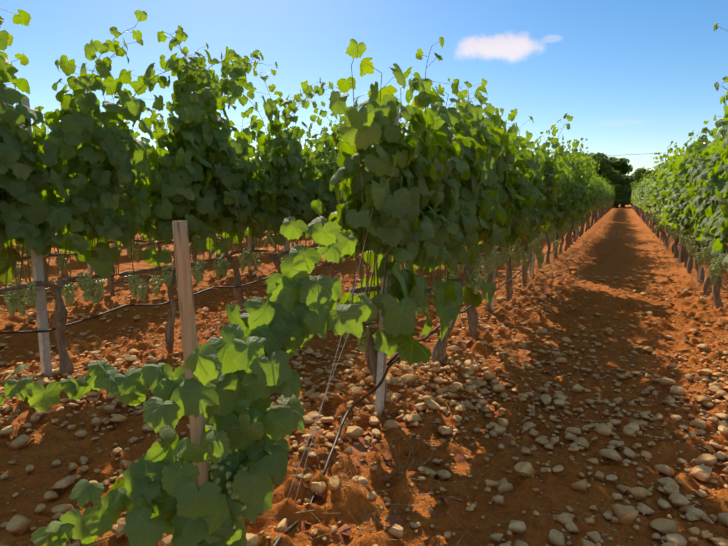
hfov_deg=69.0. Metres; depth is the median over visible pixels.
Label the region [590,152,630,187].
tree
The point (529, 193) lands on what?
vine
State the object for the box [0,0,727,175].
sky
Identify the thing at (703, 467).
stones
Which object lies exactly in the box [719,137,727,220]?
vine
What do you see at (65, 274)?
vine
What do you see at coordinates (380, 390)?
post
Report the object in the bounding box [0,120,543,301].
trellis wires
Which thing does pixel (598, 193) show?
vine
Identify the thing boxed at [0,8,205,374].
vine
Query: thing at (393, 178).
vine
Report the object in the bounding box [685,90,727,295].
vine
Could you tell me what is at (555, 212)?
vine
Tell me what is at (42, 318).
post
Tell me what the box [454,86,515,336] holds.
vine
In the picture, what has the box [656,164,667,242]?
vine
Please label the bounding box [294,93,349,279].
vine
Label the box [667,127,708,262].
vine
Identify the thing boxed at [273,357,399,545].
loose hose end
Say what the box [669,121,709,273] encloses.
vine
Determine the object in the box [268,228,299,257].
vine
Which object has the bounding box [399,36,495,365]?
vine
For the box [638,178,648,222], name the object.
vine
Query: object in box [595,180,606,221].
vine
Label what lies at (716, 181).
vine
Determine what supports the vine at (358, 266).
on the ground
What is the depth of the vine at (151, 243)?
7.00 m
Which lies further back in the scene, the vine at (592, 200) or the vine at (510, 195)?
the vine at (592, 200)
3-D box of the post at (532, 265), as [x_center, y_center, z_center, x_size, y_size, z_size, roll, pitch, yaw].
[2.536,-0.600,7.840,0.037,1.863,0.064,8,11,34]
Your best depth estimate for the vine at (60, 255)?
5.56 m
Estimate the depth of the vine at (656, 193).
14.77 m
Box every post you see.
[21,98,52,376]
[247,236,251,269]
[284,168,288,255]
[375,105,399,415]
[491,246,496,309]
[530,238,536,276]
[678,241,681,262]
[697,250,701,281]
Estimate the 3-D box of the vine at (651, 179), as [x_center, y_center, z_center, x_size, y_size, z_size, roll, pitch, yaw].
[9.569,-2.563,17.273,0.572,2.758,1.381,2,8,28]
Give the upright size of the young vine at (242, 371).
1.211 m
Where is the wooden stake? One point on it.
(185, 293)
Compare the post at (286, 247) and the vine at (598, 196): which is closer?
the post at (286, 247)
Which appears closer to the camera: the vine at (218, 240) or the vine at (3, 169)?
the vine at (3, 169)
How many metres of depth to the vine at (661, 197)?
12.54 m
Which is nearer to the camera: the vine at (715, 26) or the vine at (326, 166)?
the vine at (715, 26)
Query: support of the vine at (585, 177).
on the ground
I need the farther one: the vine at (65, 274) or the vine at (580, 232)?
the vine at (580, 232)
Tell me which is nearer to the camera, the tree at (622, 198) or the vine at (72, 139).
the vine at (72, 139)
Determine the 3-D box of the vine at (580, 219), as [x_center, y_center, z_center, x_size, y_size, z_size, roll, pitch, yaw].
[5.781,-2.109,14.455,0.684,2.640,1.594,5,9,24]
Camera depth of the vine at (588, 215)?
16.95 m
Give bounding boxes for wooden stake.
[172,221,208,488]
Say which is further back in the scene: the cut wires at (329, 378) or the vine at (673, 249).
the vine at (673, 249)
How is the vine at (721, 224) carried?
on the ground
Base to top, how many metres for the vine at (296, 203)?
2.583 m
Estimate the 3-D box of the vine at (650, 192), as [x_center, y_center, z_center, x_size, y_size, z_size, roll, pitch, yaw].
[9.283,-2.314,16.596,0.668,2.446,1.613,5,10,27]
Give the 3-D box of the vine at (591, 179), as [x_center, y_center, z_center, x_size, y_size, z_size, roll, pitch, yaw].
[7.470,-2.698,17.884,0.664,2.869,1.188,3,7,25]
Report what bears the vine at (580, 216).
on the ground
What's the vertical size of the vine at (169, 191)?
2.556 m
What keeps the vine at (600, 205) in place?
on the ground
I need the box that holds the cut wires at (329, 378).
[287,209,381,501]
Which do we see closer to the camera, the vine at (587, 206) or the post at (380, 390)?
the post at (380, 390)
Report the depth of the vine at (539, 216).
6.94 m
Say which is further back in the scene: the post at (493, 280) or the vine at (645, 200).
the vine at (645, 200)
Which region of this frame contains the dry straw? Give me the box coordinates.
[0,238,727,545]
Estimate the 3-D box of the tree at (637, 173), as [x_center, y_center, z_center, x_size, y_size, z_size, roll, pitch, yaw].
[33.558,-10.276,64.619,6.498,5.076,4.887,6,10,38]
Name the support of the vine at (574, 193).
on the ground
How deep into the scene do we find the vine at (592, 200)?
18.49 m
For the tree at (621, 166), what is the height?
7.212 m
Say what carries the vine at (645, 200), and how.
on the ground
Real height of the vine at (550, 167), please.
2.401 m
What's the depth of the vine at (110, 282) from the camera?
6.55 m
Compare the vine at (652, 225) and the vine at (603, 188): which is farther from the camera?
the vine at (603, 188)
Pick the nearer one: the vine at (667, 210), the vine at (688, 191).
the vine at (688, 191)
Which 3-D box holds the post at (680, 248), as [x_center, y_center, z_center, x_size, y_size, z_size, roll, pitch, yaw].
[5.914,-0.976,9.829,0.037,2.062,0.065,5,9,35]
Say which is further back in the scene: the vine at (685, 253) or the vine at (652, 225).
the vine at (652, 225)
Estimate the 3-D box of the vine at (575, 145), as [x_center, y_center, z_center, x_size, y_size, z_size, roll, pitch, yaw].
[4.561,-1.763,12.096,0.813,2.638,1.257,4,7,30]
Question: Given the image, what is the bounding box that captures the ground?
[0,204,727,545]
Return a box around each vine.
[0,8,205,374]
[0,34,13,208]
[0,216,376,545]
[2,144,77,291]
[59,124,102,277]
[67,121,154,295]
[90,25,248,344]
[137,107,176,283]
[160,43,285,313]
[167,126,197,258]
[195,231,234,276]
[216,68,336,273]
[244,125,283,268]
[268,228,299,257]
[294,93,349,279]
[311,38,468,404]
[335,137,371,278]
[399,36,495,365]
[448,77,528,313]
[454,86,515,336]
[503,116,544,300]
[517,138,552,286]
[523,113,572,276]
[534,130,570,264]
[545,144,577,257]
[546,138,587,250]
[554,141,587,253]
[563,139,593,247]
[570,157,594,244]
[573,146,591,241]
[577,149,596,232]
[577,160,591,238]
[579,173,591,236]
[582,154,594,234]
[585,174,597,231]
[588,164,599,228]
[590,159,601,227]
[590,175,601,226]
[592,179,602,225]
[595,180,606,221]
[597,190,605,220]
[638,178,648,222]
[642,180,651,228]
[643,166,650,225]
[647,153,663,231]
[647,161,669,235]
[647,171,656,231]
[651,152,669,237]
[652,161,672,247]
[653,157,675,237]
[656,141,679,245]
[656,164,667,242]
[661,148,687,257]
[666,136,712,252]
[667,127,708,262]
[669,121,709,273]
[669,141,710,267]
[677,136,709,282]
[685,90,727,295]
[695,128,727,308]
[708,76,727,284]
[713,22,726,30]
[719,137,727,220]
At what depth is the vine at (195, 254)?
10.70 m
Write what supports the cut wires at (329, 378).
on the ground
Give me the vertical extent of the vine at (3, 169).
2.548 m
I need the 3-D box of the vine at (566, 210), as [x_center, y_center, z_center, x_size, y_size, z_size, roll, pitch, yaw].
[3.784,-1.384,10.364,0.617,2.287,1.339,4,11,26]
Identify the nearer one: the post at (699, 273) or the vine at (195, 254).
the post at (699, 273)
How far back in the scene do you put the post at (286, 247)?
5.82 m
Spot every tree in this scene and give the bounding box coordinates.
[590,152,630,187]
[607,156,635,206]
[613,184,631,207]
[621,168,654,205]
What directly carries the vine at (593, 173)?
on the ground
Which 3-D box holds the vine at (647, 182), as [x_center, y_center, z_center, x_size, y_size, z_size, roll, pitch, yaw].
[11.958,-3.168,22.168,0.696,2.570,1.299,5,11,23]
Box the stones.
[0,226,727,545]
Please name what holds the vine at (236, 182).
on the ground
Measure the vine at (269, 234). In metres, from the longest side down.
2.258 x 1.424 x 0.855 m
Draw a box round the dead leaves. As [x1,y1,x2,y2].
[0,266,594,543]
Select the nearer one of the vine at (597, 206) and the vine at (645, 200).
the vine at (645, 200)
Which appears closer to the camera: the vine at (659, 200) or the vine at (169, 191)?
the vine at (169, 191)
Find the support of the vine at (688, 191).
on the ground
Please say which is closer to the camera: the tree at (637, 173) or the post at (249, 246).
the post at (249, 246)
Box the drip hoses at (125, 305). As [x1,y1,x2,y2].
[0,211,727,365]
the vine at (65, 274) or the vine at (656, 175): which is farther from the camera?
the vine at (656, 175)

